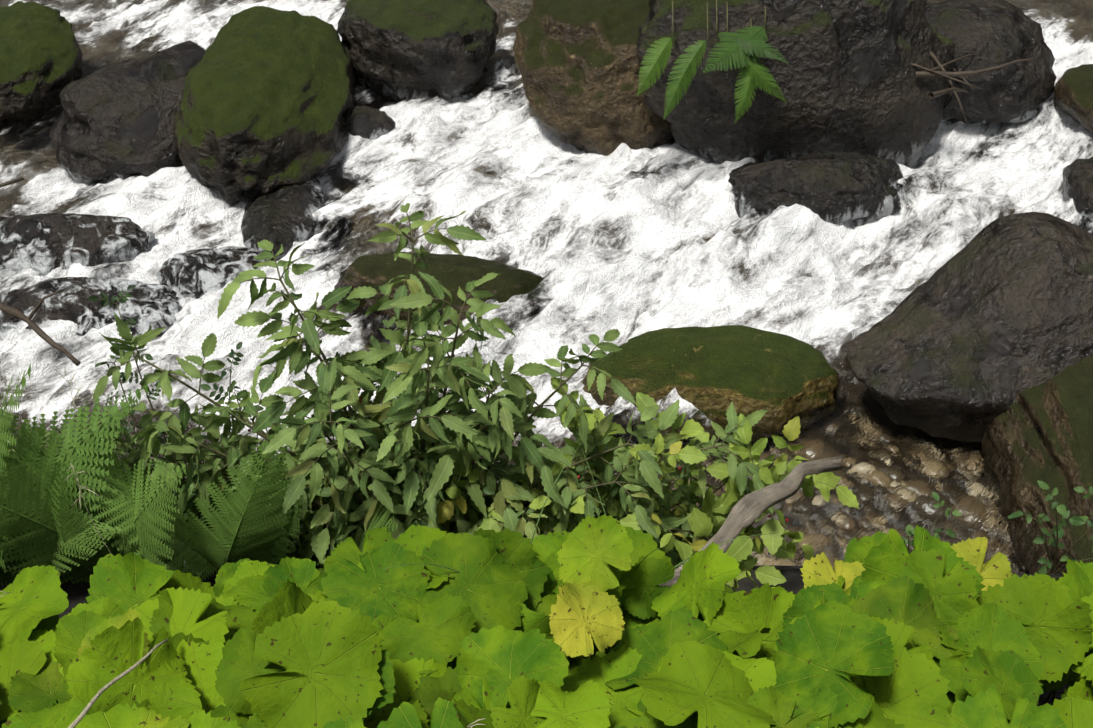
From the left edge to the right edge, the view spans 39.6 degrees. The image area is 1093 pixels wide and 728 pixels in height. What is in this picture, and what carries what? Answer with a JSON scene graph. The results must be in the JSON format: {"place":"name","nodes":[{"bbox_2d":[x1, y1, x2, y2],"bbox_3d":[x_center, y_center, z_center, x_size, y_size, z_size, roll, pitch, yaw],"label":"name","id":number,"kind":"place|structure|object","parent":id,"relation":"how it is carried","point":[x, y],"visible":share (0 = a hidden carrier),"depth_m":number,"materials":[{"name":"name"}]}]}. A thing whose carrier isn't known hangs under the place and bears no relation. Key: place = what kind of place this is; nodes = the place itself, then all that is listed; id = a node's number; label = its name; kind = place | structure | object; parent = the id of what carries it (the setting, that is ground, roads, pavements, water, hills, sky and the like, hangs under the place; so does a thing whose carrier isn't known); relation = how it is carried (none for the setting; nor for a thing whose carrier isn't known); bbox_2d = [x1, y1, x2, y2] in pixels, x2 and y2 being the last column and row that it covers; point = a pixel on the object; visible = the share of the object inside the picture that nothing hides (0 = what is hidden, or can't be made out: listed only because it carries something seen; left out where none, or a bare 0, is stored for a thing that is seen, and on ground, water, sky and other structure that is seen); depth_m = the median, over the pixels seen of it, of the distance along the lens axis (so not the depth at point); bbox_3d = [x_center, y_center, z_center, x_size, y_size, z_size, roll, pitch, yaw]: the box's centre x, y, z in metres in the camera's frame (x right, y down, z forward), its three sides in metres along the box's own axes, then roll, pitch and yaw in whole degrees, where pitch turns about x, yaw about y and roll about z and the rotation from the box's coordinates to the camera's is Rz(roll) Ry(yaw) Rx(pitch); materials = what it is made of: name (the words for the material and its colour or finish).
{"place":"outdoors","nodes":[
{"label":"outdoors","id":0,"kind":"place"},
{"bbox_2d":[0,563,1068,705],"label":"ground","id":1,"kind":"structure","parent":0,"point":[78,593],"depth_m":3.67,"materials":[{"name":"black soil"}]},
{"bbox_2d":[0,363,440,585],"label":"bank ferns","id":2,"kind":"object","parent":1,"relation":"on","point":[42,523],"visible":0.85,"depth_m":3.42,"materials":[{"name":"green plant"}]},
{"bbox_2d":[88,285,378,558],"bbox_3d":[-1.042,0.393,4.307,1.679,1.737,0.383,-5,36,-7],"label":"leafy plant","id":3,"kind":"object","parent":1,"relation":"on","point":[204,387],"depth_m":4.03,"materials":[{"name":"green plant"}]},
{"bbox_2d":[0,365,485,727],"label":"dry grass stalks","id":4,"kind":"object","parent":1,"relation":"on","point":[77,720],"visible":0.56,"depth_m":1.89,"materials":[{"name":"beige plant"}]},
{"bbox_2d":[1,203,772,576],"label":"elder bush","id":5,"kind":"object","parent":1,"relation":"on","point":[385,463],"depth_m":3.47,"materials":[{"name":"green plant"}]},
{"bbox_2d":[231,389,685,478],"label":"elder bush berries","id":6,"kind":"object","parent":5,"relation":"attached to","point":[360,397],"visible":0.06,"depth_m":3.57,"materials":[{"name":"red plant"}]},
{"bbox_2d":[0,51,1037,365],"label":"twigs","id":7,"kind":"object","parent":1,"relation":"on","point":[20,315],"visible":0.67,"depth_m":7.56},
{"bbox_2d":[0,514,1092,727],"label":"butterbur leaves","id":8,"kind":"object","parent":1,"relation":"on","point":[506,628],"visible":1,"depth_m":2.79,"materials":[{"name":"green plant"}]},
{"bbox_2d":[1,454,1092,574],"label":"herbs","id":9,"kind":"object","parent":1,"relation":"on","point":[1061,509],"depth_m":3.67,"materials":[{"name":"green plant"}]},
{"bbox_2d":[383,443,773,572],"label":"grass","id":10,"kind":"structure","parent":1,"relation":"on","point":[604,513],"depth_m":3.09,"materials":[{"name":"green plant"}]},
{"bbox_2d":[436,376,858,591],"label":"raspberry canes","id":11,"kind":"object","parent":1,"relation":"on","point":[776,544],"depth_m":3.57,"materials":[{"name":"green plant"}]},
{"bbox_2d":[658,456,842,586],"bbox_3d":[0.426,0.356,3.265,0.499,0.205,0.074,-22,41,-27],"label":"driftwood branch","id":12,"kind":"object","parent":1,"relation":"on","point":[748,509],"visible":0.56,"depth_m":3.25,"materials":[{"name":"grey wood"}]},
{"bbox_2d":[581,650,1056,716],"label":"butterbur stalks","id":13,"kind":"object","parent":1,"relation":"on","point":[1045,702],"visible":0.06,"depth_m":3.15,"materials":[{"name":"green plant"}]},
{"bbox_2d":[981,354,1092,574],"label":"rough rock","id":14,"kind":"object","parent":1,"relation":"on","point":[1033,435],"visible":0.67,"depth_m":5.94,"materials":[{"name":"brown stone"}]},
{"bbox_2d":[0,0,1092,573],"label":"water","id":15,"kind":"structure","parent":0,"point":[626,240],"depth_m":7.49,"materials":[{"name":"white liquid"}]},
{"bbox_2d":[0,1,83,122],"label":"mossy rock","id":16,"kind":"object","parent":15,"relation":"in","point":[41,64],"visible":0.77,"depth_m":8.59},
{"bbox_2d":[0,213,154,275],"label":"rock","id":17,"kind":"object","parent":15,"relation":"in","point":[46,244],"visible":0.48,"depth_m":7.50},
{"bbox_2d":[0,277,178,340],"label":"rock","id":18,"kind":"object","parent":15,"relation":"in","point":[155,305],"visible":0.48,"depth_m":7.12,"materials":[{"name":"grey stone"}]},
{"bbox_2d":[50,40,204,183],"bbox_3d":[-2.228,-1.288,8.338,0.954,0.780,0.989,-22,41,-27],"label":"wet rock","id":19,"kind":"object","parent":15,"relation":"in","point":[114,122],"visible":0.54,"depth_m":8.00,"materials":[{"name":"grey stone"}]},
{"bbox_2d":[155,246,276,298],"bbox_3d":[-1.567,-0.438,7.491,0.711,0.271,0.385,1,36,1],"label":"rock","id":20,"kind":"object","parent":15,"relation":"in","point":[197,274],"visible":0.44,"depth_m":7.37,"materials":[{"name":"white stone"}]},
{"bbox_2d":[173,6,356,203],"bbox_3d":[-1.526,-1.446,8.309,0.920,0.763,1.613,1,36,1],"label":"mossy rock","id":21,"kind":"object","parent":15,"relation":"in","point":[269,98],"visible":0.92,"depth_m":7.89,"materials":[{"name":"green stone"}]},
{"bbox_2d":[241,178,323,260],"bbox_3d":[-1.359,-0.778,7.837,0.401,0.222,0.927,1,36,1],"label":"wedge rock","id":22,"kind":"object","parent":15,"relation":"in","point":[282,215],"visible":0.67,"depth_m":7.66,"materials":[{"name":"grey stone"}]},
{"bbox_2d":[343,106,395,139],"bbox_3d":[-1.026,-1.291,8.367,0.402,0.272,0.188,1,36,1],"label":"channel rock","id":23,"kind":"object","parent":15,"relation":"in","point":[367,122],"visible":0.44,"depth_m":8.28,"materials":[{"name":"grey stone"}]},
{"bbox_2d":[337,0,498,99],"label":"dark rock","id":24,"kind":"object","parent":15,"relation":"in","point":[414,49],"visible":0.9,"depth_m":8.40,"materials":[{"name":"dark rock"},{"name":"moss"}]},
{"bbox_2d":[334,252,544,327],"bbox_3d":[-0.482,-0.335,7.282,1.089,0.391,0.493,1,36,1],"label":"brown rock","id":25,"kind":"object","parent":15,"relation":"in","point":[451,273],"visible":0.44,"depth_m":7.14,"materials":[{"name":"stone"}]},
{"bbox_2d":[513,0,674,155],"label":"boulder","id":26,"kind":"object","parent":15,"relation":"in","point":[577,63],"visible":0.56,"depth_m":7.94,"materials":[{"name":"brown stone"}]},
{"bbox_2d":[582,325,839,434],"bbox_3d":[0.722,0.087,6.652,1.135,0.459,0.519,1,36,1],"label":"mossy rock","id":27,"kind":"object","parent":15,"relation":"in","point":[711,373],"visible":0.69,"depth_m":6.50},
{"bbox_2d":[636,0,955,167],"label":"boulder","id":28,"kind":"object","parent":15,"relation":"in","point":[846,79],"visible":0.73,"depth_m":7.64,"materials":[{"name":"grey stone"}]},
{"bbox_2d":[637,0,787,122],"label":"fern","id":29,"kind":"object","parent":28,"relation":"attached to","point":[739,46],"depth_m":7.33,"materials":[{"name":"green plant"}]},
{"bbox_2d":[728,151,903,227],"bbox_3d":[1.397,-0.885,7.712,0.956,0.387,0.469,1,36,1],"label":"rock","id":30,"kind":"object","parent":15,"relation":"in","point":[853,189],"visible":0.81,"depth_m":7.55,"materials":[{"name":"grey stone"}]},
{"bbox_2d":[840,212,1092,441],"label":"boulder","id":31,"kind":"object","parent":15,"relation":"in","point":[975,335],"visible":0.81,"depth_m":6.31,"materials":[{"name":"grey stone"}]},
{"bbox_2d":[925,0,1056,125],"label":"dark rock","id":32,"kind":"object","parent":15,"relation":"in","point":[991,33],"visible":0.62,"depth_m":8.04,"materials":[{"name":"grey stone"}]},
{"bbox_2d":[1053,64,1092,132],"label":"edge rock","id":33,"kind":"object","parent":15,"relation":"on","point":[1073,96],"visible":0.98,"depth_m":8.05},
{"bbox_2d":[1062,156,1092,213],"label":"edge rock","id":34,"kind":"object","parent":15,"relation":"on","point":[1077,174],"visible":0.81,"depth_m":7.51,"materials":[{"name":"grey stone"}]}
]}

